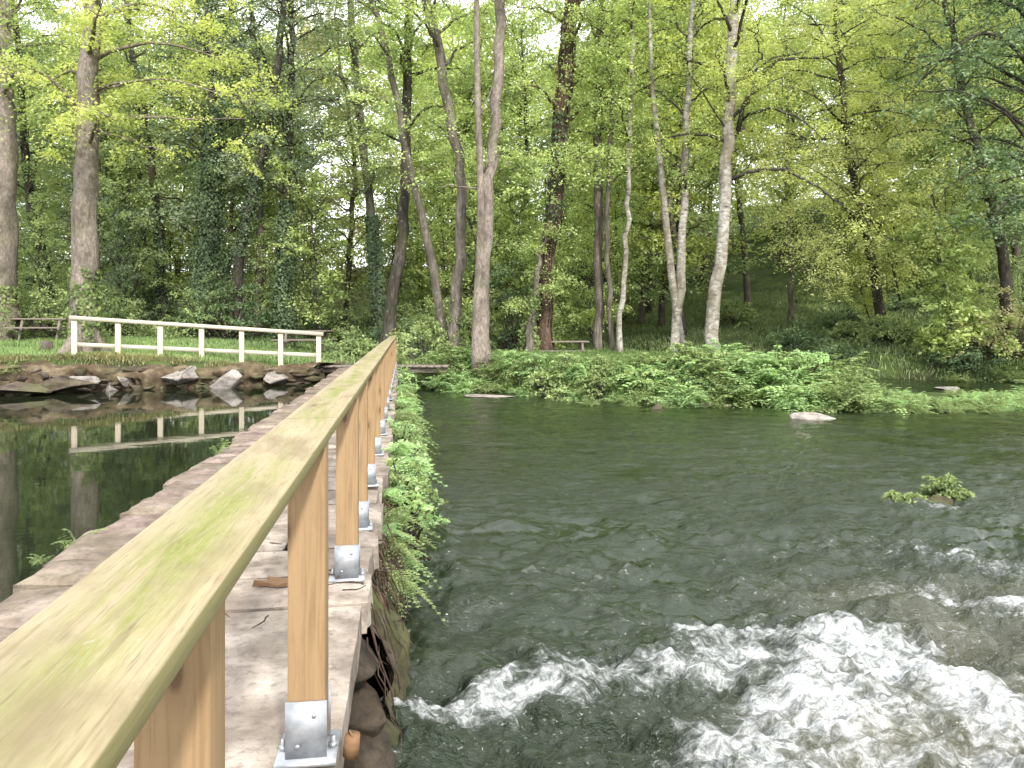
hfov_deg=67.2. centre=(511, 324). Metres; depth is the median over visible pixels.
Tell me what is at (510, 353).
bank plant
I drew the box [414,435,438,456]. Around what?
wall fern
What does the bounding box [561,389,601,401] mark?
bank plant
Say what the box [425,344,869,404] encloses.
island grass
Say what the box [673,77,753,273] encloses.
woodland tree
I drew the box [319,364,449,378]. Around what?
plank footbridge
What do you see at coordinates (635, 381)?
bank plant
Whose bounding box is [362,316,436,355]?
shrub
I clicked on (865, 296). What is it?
sapling
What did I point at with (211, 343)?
lawn grass
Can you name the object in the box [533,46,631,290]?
woodland tree
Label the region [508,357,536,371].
bank plant
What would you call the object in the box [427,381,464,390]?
bank plant
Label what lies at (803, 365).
bank shrub
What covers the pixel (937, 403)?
bank plant
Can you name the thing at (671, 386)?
bank plant
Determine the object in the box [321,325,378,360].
shrub
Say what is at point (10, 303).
oak tree
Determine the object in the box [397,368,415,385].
wall shrub
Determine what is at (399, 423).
wall shrub
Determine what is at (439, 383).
bank plant
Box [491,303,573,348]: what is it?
shrub
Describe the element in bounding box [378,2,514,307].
woodland tree
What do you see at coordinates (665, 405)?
water plant
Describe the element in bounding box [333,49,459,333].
woodland tree
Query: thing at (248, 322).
shrub
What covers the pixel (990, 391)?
bank plant
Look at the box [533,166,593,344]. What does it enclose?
sapling
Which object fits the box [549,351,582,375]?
bank shrub
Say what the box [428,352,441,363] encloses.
bank plant
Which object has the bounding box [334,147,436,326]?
sapling
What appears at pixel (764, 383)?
bank plant
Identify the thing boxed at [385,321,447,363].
shrub
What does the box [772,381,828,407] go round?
bank shrub
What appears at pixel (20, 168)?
woodland tree
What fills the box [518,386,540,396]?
bank plant
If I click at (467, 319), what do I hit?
shrub
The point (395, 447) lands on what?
wall fern
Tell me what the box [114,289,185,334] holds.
shrub
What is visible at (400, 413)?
wall fern
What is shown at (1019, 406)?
bank plant
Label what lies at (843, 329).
shrub
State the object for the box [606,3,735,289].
woodland tree
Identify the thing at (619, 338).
birch tree
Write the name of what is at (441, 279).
sapling
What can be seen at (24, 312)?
shrub
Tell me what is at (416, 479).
wall fern
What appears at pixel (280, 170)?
woodland tree
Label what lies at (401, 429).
wall fern
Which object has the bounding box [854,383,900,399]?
bank plant
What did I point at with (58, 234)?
woodland tree
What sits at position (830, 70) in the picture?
woodland tree
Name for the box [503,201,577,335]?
sapling
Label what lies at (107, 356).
dry grass
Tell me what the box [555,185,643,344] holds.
sapling
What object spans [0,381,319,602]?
pond
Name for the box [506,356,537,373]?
bank plant
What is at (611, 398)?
bank plant
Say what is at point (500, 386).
bank plant
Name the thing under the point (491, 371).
bank plant
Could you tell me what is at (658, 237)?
woodland tree
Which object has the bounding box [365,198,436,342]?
sapling
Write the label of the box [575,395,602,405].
water plant
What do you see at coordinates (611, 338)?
woodland tree
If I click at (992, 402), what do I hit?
bank plant
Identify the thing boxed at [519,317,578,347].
shrub
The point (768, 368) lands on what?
bank plant
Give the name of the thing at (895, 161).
woodland tree
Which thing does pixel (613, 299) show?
woodland tree
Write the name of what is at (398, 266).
woodland tree
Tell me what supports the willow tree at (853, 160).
on the ground at (765, 278)
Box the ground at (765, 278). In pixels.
[0,190,1023,403]
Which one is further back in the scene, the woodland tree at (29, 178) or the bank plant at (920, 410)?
the woodland tree at (29, 178)
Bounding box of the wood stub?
[342,729,359,759]
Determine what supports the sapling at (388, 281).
on the ground at (765, 278)
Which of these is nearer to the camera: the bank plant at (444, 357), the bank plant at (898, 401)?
the bank plant at (898, 401)
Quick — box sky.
[12,0,1019,271]
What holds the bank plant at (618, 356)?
on the ground at (765, 278)
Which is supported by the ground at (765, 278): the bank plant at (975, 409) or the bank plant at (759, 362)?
the bank plant at (759, 362)
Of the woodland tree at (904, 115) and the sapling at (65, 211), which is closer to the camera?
the sapling at (65, 211)
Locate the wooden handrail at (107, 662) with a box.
[0,336,396,767]
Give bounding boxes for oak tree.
[0,0,126,340]
[0,0,304,353]
[838,0,1023,350]
[871,0,1023,260]
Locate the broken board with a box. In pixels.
[252,576,287,587]
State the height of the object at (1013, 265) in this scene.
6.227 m
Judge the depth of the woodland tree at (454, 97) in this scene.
34.46 m
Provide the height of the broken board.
0.028 m
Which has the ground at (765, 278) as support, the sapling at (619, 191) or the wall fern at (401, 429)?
the sapling at (619, 191)
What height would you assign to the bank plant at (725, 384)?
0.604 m
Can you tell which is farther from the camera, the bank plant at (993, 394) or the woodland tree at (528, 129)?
the woodland tree at (528, 129)
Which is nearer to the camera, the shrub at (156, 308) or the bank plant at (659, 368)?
the bank plant at (659, 368)
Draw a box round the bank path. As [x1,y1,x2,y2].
[0,360,345,394]
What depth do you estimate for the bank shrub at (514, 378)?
19.67 m
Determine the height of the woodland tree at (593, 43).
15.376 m
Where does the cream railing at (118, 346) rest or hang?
on the ground at (765, 278)
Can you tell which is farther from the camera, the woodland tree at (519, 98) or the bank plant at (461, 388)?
the woodland tree at (519, 98)
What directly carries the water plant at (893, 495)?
in the river
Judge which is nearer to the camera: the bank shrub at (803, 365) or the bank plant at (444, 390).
the bank shrub at (803, 365)
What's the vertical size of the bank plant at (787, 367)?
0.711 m
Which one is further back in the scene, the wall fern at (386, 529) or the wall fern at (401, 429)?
the wall fern at (401, 429)
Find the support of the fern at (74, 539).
on the stone weir
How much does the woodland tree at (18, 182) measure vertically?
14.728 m
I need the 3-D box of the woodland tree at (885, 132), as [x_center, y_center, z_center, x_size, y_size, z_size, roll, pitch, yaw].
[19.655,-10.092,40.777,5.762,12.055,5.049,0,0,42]
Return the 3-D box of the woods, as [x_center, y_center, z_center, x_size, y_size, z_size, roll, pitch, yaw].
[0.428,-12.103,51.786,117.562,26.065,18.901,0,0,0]
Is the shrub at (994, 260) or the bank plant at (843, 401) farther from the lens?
the shrub at (994, 260)
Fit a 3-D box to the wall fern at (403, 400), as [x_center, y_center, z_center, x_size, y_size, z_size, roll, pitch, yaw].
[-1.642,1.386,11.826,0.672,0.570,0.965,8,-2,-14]
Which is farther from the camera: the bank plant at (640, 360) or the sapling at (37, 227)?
the sapling at (37, 227)
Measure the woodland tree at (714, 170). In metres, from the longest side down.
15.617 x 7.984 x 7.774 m
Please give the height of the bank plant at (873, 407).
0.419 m
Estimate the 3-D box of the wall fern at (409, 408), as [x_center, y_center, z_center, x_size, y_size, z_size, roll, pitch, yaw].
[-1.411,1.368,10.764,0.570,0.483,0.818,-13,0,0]
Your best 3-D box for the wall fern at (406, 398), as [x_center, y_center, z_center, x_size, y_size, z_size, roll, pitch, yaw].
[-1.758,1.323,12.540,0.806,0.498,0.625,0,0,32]
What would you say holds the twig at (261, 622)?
on the stone weir
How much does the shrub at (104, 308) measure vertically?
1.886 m
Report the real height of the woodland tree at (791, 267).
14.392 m
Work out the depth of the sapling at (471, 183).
29.64 m
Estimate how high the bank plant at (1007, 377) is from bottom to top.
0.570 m
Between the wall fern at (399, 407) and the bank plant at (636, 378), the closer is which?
the wall fern at (399, 407)
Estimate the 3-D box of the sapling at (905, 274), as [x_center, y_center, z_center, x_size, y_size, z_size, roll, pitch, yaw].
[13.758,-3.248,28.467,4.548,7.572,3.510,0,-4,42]
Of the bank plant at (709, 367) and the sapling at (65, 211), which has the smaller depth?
the bank plant at (709, 367)
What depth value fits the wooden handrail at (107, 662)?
0.97 m
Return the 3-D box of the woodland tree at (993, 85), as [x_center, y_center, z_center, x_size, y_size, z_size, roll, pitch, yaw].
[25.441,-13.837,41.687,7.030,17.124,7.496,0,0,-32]
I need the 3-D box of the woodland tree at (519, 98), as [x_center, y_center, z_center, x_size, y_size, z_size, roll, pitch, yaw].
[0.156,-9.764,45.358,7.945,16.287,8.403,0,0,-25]
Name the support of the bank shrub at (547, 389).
on the ground at (765, 278)
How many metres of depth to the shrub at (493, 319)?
28.26 m
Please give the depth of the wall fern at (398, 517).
5.09 m
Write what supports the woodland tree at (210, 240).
on the ground at (765, 278)
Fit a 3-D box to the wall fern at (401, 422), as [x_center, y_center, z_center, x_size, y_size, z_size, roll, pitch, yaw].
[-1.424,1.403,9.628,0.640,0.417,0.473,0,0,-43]
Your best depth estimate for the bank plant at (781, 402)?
15.65 m
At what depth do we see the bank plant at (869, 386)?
16.40 m
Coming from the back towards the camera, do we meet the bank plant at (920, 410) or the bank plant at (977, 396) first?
the bank plant at (977, 396)
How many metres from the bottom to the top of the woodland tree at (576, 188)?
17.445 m
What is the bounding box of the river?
[362,378,1023,767]
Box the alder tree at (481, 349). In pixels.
[439,0,635,373]
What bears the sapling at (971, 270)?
on the ground at (765, 278)
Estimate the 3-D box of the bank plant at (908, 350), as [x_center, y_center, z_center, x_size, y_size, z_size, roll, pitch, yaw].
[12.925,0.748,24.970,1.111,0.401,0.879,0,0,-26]
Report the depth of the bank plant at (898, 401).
15.01 m
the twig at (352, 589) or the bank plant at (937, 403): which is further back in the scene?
the bank plant at (937, 403)
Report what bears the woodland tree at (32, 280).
on the ground at (765, 278)
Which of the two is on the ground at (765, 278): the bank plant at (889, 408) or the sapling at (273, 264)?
the sapling at (273, 264)
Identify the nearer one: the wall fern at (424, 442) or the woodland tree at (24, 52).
the wall fern at (424, 442)
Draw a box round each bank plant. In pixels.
[0,362,27,373]
[411,346,442,361]
[412,346,470,374]
[415,370,467,391]
[417,373,454,387]
[419,368,469,385]
[420,348,470,368]
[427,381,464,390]
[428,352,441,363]
[436,368,476,382]
[436,378,481,393]
[448,346,483,368]
[464,376,490,388]
[468,356,519,380]
[468,374,511,392]
[476,378,498,392]
[489,356,524,373]
[491,349,525,368]
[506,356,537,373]
[507,387,523,394]
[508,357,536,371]
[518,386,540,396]
[523,369,548,384]
[549,363,585,378]
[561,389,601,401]
[565,363,613,385]
[567,356,603,373]
[596,361,648,382]
[601,389,630,401]
[604,355,627,369]
[611,395,636,404]
[613,365,674,387]
[618,364,698,389]
[621,349,675,372]
[626,355,656,374]
[626,388,661,405]
[626,396,650,404]
[639,377,704,406]
[644,353,725,382]
[645,382,743,406]
[647,384,705,407]
[651,356,718,389]
[655,352,744,388]
[655,379,703,405]
[658,387,714,407]
[671,339,761,358]
[673,345,773,378]
[681,377,776,409]
[683,353,745,377]
[686,345,755,376]
[689,342,749,373]
[696,375,760,397]
[696,393,729,408]
[709,374,807,397]
[711,364,818,400]
[715,351,800,381]
[724,356,806,376]
[735,345,843,387]
[747,390,814,409]
[748,351,818,385]
[754,365,832,395]
[755,381,850,411]
[779,371,862,398]
[786,393,855,409]
[796,351,908,401]
[799,375,890,412]
[805,360,875,383]
[814,397,848,410]
[819,386,881,411]
[822,376,870,393]
[845,378,883,393]
[845,391,893,411]
[853,393,902,410]
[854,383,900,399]
[854,404,874,411]
[855,403,881,413]
[859,395,931,414]
[872,404,891,412]
[873,402,901,412]
[876,402,903,412]
[884,387,916,394]
[884,392,919,402]
[884,404,918,412]
[886,395,930,411]
[887,396,928,409]
[892,342,920,353]
[894,398,935,413]
[900,391,925,396]
[918,396,956,411]
[924,398,946,407]
[933,402,964,413]
[939,371,981,382]
[942,388,972,398]
[943,394,968,400]
[943,400,971,407]
[945,398,972,405]
[957,392,986,400]
[958,395,996,407]
[960,400,1004,413]
[967,403,994,410]
[972,398,994,406]
[974,388,998,397]
[977,399,1009,409]
[978,393,1006,402]
[981,366,1023,382]
[981,391,1003,400]
[984,396,1011,407]
[991,401,1021,410]
[999,394,1023,403]
[1004,401,1023,408]
[1008,397,1023,407]
[1011,380,1023,391]
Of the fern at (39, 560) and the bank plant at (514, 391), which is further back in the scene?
the bank plant at (514, 391)
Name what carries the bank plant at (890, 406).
in the river
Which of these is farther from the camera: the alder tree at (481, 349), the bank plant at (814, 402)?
the alder tree at (481, 349)
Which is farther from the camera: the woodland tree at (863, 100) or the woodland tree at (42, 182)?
the woodland tree at (42, 182)
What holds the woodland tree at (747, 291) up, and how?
on the ground at (765, 278)
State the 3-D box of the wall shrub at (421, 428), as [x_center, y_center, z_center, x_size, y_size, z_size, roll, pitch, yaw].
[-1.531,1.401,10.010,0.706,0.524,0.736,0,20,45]
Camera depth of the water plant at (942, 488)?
7.55 m
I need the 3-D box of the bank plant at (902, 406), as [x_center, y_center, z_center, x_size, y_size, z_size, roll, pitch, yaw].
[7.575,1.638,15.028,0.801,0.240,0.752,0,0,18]
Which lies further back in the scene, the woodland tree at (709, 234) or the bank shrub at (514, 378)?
the woodland tree at (709, 234)
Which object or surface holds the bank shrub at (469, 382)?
on the ground at (765, 278)
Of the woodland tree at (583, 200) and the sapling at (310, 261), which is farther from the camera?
the woodland tree at (583, 200)
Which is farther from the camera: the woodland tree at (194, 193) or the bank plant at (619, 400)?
the woodland tree at (194, 193)
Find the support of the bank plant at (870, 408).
in the river
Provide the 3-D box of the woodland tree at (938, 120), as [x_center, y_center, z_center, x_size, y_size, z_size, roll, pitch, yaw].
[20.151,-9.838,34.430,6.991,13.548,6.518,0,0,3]
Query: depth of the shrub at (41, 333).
27.20 m
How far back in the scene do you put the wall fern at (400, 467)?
6.47 m
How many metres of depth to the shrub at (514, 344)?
26.88 m
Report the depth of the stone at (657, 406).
15.55 m
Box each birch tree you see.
[517,0,722,351]
[619,0,777,350]
[625,0,898,353]
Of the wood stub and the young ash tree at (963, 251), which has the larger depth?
the young ash tree at (963, 251)
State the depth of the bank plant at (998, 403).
15.67 m
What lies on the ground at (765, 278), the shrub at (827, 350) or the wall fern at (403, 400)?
the shrub at (827, 350)
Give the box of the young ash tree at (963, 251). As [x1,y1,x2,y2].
[860,132,1007,366]
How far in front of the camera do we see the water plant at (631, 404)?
16.14 m
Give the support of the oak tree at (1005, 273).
on the ground at (765, 278)
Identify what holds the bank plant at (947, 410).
in the river
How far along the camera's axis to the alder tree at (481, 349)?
20.46 m
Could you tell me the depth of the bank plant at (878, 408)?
14.98 m
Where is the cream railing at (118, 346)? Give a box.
[69,316,322,365]
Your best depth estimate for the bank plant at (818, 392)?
16.20 m
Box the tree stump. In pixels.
[39,340,53,350]
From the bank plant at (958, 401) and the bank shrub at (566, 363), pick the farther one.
the bank shrub at (566, 363)
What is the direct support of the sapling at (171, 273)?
on the ground at (765, 278)
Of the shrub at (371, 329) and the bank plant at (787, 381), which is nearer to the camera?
the bank plant at (787, 381)
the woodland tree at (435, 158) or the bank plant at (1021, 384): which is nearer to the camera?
the bank plant at (1021, 384)
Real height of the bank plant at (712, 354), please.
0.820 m
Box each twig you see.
[252,615,268,627]
[328,581,353,584]
[342,585,365,590]
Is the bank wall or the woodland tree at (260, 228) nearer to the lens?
the bank wall
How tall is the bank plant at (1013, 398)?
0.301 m
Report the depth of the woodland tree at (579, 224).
34.23 m
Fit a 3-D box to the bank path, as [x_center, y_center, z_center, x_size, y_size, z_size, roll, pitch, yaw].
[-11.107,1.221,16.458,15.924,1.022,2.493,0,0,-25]
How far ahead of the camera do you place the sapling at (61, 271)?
30.49 m
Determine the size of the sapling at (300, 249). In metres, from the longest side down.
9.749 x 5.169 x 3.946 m
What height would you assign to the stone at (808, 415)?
0.291 m
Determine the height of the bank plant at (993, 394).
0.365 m
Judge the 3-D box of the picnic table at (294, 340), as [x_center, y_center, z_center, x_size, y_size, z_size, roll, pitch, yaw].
[-6.936,0.580,25.800,1.700,0.809,1.600,0,0,6]
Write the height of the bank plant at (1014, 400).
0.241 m
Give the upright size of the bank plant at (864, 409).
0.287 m
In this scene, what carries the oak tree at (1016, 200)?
on the ground at (765, 278)
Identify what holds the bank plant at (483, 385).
on the ground at (765, 278)
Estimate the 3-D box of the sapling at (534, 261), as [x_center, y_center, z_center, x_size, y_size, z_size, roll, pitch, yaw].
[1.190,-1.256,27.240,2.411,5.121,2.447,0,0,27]
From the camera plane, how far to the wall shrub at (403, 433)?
8.34 m
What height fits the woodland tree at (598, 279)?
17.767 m
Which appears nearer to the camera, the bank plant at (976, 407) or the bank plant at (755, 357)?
the bank plant at (976, 407)
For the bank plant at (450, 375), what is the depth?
19.87 m
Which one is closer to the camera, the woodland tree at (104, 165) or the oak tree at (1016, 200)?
the oak tree at (1016, 200)
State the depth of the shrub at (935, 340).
23.68 m
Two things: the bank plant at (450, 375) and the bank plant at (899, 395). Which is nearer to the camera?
the bank plant at (899, 395)
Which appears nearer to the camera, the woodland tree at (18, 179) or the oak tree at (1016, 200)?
the oak tree at (1016, 200)
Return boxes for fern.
[28,554,52,565]
[50,528,107,549]
[210,438,231,453]
[374,560,445,624]
[379,524,440,588]
[381,441,426,469]
[382,485,416,509]
[382,523,418,544]
[383,506,444,541]
[384,523,428,581]
[385,480,418,505]
[386,474,439,526]
[387,406,439,453]
[390,456,446,504]
[392,427,413,441]
[393,421,422,453]
[395,397,423,425]
[395,402,416,418]
[396,405,432,436]
[397,384,412,396]
[397,394,424,419]
[401,550,433,585]
[405,527,436,548]
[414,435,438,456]
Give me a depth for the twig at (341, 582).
3.21 m
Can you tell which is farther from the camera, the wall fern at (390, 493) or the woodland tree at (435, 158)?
the woodland tree at (435, 158)
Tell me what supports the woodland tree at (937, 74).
on the ground at (765, 278)
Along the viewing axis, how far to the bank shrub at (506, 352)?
20.34 m
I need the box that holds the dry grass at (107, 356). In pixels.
[0,351,339,367]
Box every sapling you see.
[17,192,70,330]
[20,230,70,322]
[54,103,166,295]
[96,141,188,335]
[99,204,157,329]
[105,119,229,308]
[228,94,366,348]
[229,203,306,335]
[233,111,348,327]
[245,217,317,329]
[267,191,350,337]
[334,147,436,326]
[360,243,413,328]
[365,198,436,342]
[402,165,476,331]
[414,146,520,340]
[433,133,520,325]
[489,163,564,325]
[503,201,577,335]
[508,217,578,326]
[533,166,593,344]
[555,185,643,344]
[558,174,654,331]
[828,135,957,326]
[829,215,903,326]
[915,185,980,272]
[937,150,1015,291]
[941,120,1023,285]
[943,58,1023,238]
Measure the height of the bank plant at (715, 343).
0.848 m
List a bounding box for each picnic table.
[4,318,67,342]
[271,330,335,353]
[538,341,589,351]
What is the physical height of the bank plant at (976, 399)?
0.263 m
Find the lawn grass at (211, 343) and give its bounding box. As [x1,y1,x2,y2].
[0,328,371,365]
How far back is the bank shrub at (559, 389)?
17.49 m
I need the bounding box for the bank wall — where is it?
[0,364,324,395]
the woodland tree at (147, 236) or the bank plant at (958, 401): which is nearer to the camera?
the bank plant at (958, 401)
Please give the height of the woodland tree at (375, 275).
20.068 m
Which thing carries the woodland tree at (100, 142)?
on the ground at (765, 278)
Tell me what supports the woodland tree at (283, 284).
on the ground at (765, 278)
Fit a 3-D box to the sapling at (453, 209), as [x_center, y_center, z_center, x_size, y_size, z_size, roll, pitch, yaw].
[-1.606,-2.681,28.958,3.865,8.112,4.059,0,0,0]
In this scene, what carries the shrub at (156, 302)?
on the ground at (765, 278)
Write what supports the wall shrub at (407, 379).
attached to the stone weir
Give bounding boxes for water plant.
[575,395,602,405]
[624,400,643,406]
[654,403,678,407]
[879,489,928,503]
[919,473,975,500]
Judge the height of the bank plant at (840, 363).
1.034 m
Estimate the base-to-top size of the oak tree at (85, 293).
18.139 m
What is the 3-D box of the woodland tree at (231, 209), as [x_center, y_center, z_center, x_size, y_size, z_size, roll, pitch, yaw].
[-10.742,-5.569,30.699,6.141,12.428,5.924,0,0,-36]
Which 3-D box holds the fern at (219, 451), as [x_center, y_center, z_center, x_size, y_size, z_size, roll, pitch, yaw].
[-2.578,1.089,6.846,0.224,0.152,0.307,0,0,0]
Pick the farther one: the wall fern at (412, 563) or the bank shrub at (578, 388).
the bank shrub at (578, 388)
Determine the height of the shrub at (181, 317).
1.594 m
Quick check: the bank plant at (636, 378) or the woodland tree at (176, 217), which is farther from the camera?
the woodland tree at (176, 217)
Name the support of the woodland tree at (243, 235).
on the ground at (765, 278)
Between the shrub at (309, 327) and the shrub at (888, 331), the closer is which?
the shrub at (888, 331)
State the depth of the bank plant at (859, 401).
15.16 m
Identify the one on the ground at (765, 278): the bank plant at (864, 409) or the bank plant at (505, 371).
the bank plant at (505, 371)
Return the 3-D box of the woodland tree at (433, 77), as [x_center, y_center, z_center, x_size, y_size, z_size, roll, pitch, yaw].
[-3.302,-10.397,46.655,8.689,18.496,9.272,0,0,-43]
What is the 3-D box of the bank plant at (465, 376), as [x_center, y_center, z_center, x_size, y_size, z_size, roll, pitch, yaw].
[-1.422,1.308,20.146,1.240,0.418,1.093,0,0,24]
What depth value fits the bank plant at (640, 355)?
17.96 m
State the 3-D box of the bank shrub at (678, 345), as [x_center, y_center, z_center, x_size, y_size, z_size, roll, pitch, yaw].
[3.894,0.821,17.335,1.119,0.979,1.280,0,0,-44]
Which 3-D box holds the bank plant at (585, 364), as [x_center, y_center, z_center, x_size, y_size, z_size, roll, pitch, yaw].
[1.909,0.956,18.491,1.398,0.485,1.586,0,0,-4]
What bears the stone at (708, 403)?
in the river
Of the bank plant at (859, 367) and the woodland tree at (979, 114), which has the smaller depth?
the bank plant at (859, 367)
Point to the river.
(700, 586)
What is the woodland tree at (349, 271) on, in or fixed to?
on the ground at (765, 278)
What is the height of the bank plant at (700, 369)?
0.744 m
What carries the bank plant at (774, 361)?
on the ground at (765, 278)
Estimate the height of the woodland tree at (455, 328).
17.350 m
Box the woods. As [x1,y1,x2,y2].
[13,0,1023,297]
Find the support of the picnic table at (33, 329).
on the ground at (765, 278)
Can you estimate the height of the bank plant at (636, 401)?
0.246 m
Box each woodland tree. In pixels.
[10,0,102,335]
[10,9,73,263]
[12,13,72,326]
[13,43,61,259]
[16,1,162,291]
[16,36,153,303]
[16,97,74,276]
[16,100,70,288]
[17,133,68,245]
[19,0,202,294]
[19,0,224,332]
[19,48,119,278]
[36,46,190,289]
[43,36,160,273]
[46,1,202,300]
[58,0,324,337]
[73,42,192,306]
[97,0,328,330]
[101,115,188,294]
[108,1,274,322]
[132,0,426,340]
[140,57,241,288]
[141,0,307,285]
[158,34,324,322]
[162,0,349,336]
[171,0,393,343]
[223,115,321,307]
[226,61,323,282]
[231,8,378,325]
[254,0,472,349]
[260,0,469,348]
[275,0,439,339]
[275,0,491,343]
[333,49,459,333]
[339,0,554,351]
[342,0,550,322]
[370,0,520,274]
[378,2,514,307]
[381,64,514,266]
[393,51,539,320]
[435,0,588,315]
[461,17,586,286]
[470,88,537,307]
[480,0,681,350]
[481,0,704,349]
[495,0,669,349]
[496,0,725,337]
[497,2,583,352]
[514,43,585,281]
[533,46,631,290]
[543,0,654,262]
[543,31,643,224]
[566,66,651,300]
[567,0,763,325]
[567,29,658,264]
[569,2,709,315]
[573,0,730,326]
[578,0,788,336]
[584,0,772,337]
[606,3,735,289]
[658,0,823,307]
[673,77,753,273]
[677,0,812,281]
[719,0,877,320]
[738,0,843,268]
[766,0,955,252]
[784,15,977,318]
[789,0,964,168]
[815,3,920,236]
[825,0,1004,236]
[837,38,928,242]
[858,0,1023,297]
[867,79,942,228]
[884,4,1022,234]
[886,0,1020,236]
[891,1,1022,242]
[921,0,1023,270]
[929,9,1020,217]
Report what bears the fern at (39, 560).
on the stone weir
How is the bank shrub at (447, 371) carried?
on the ground at (765, 278)
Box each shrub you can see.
[17,271,61,338]
[19,269,101,338]
[56,271,145,326]
[62,298,112,330]
[99,283,156,336]
[101,294,139,335]
[102,291,156,335]
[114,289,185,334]
[120,281,194,327]
[129,295,179,332]
[153,270,247,339]
[170,303,217,331]
[175,279,277,340]
[215,293,274,334]
[292,299,340,338]
[308,301,356,339]
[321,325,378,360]
[322,289,401,349]
[359,321,403,343]
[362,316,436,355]
[382,486,449,562]
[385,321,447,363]
[385,420,422,455]
[385,455,448,521]
[387,415,418,443]
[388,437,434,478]
[392,387,419,404]
[395,391,422,411]
[395,412,422,429]
[396,302,435,347]
[396,364,413,382]
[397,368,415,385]
[398,296,470,349]
[398,371,420,390]
[422,300,498,346]
[432,363,461,388]
[439,341,468,368]
[447,304,522,349]
[465,376,489,391]
[476,387,500,392]
[489,257,560,350]
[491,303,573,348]
[500,349,522,363]
[502,368,524,385]
[512,353,548,376]
[513,316,581,345]
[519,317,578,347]
[520,368,554,395]
[525,367,573,396]
[545,385,583,401]
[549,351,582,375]
[569,371,621,400]
[576,363,623,396]
[588,353,620,382]
[604,308,637,323]
[621,367,670,394]
[655,340,709,378]
[673,347,708,363]
[693,349,730,372]
[702,298,761,327]
[764,320,831,351]
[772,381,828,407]
[776,348,841,383]
[780,359,819,379]
[803,336,868,365]
[818,301,889,331]
[822,318,873,341]
[847,310,926,347]
[865,288,925,314]
[912,304,1022,362]
[927,342,1012,378]
[946,235,1023,325]
[946,283,1023,360]
[975,298,1023,329]
[983,291,1023,325]
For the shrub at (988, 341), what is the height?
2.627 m
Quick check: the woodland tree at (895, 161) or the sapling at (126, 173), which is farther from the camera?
the woodland tree at (895, 161)
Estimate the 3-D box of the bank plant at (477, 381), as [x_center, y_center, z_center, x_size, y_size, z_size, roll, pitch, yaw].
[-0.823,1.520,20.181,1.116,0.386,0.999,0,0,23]
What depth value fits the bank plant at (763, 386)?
16.57 m
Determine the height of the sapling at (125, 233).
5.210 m
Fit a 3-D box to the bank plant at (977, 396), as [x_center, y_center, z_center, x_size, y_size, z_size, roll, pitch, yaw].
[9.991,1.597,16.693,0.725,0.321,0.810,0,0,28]
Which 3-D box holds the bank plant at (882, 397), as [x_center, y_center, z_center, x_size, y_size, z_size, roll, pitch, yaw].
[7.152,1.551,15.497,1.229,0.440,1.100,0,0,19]
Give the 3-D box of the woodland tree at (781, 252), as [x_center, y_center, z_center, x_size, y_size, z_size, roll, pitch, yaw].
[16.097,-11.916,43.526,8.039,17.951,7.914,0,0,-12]
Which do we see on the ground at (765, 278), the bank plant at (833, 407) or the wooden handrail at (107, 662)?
the bank plant at (833, 407)
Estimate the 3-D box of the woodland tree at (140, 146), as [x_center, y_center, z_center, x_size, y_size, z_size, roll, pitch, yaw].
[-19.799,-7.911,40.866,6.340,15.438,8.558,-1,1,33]
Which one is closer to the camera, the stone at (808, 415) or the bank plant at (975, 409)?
the stone at (808, 415)
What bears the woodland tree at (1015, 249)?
on the ground at (765, 278)
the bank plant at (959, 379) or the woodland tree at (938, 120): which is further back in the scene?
the woodland tree at (938, 120)
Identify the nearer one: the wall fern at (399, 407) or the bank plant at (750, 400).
the wall fern at (399, 407)
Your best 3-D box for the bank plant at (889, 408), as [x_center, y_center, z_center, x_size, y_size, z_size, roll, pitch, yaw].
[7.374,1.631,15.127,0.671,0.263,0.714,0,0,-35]
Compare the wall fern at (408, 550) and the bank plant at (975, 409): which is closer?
the wall fern at (408, 550)
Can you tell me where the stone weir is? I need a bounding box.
[0,367,420,767]
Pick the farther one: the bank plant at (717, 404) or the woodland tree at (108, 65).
the woodland tree at (108, 65)
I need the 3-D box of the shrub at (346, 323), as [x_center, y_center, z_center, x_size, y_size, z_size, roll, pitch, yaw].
[-5.914,-0.076,30.522,3.397,2.724,3.113,0,0,-30]
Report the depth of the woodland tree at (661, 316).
32.86 m
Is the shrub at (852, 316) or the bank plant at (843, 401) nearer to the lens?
the bank plant at (843, 401)
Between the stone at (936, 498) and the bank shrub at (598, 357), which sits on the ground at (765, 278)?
the bank shrub at (598, 357)
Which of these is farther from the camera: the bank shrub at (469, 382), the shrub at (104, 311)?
the shrub at (104, 311)
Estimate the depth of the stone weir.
3.13 m
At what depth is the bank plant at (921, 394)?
16.97 m
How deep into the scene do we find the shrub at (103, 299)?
29.85 m
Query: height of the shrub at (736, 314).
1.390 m
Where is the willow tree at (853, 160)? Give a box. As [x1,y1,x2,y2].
[691,0,984,335]
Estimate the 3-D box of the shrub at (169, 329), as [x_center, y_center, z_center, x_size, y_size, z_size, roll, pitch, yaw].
[-10.833,-0.575,27.205,3.345,2.682,3.066,0,0,11]
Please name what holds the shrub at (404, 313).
on the ground at (765, 278)
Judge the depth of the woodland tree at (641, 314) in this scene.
34.70 m
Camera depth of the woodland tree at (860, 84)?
40.85 m
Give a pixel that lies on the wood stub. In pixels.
(351, 745)
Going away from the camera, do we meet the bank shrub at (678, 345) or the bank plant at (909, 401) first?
the bank plant at (909, 401)
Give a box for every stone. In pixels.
[463,394,512,397]
[652,403,661,408]
[699,402,713,406]
[790,412,835,419]
[927,494,952,505]
[934,386,959,389]
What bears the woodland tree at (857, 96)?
on the ground at (765, 278)
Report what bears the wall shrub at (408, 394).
attached to the stone weir

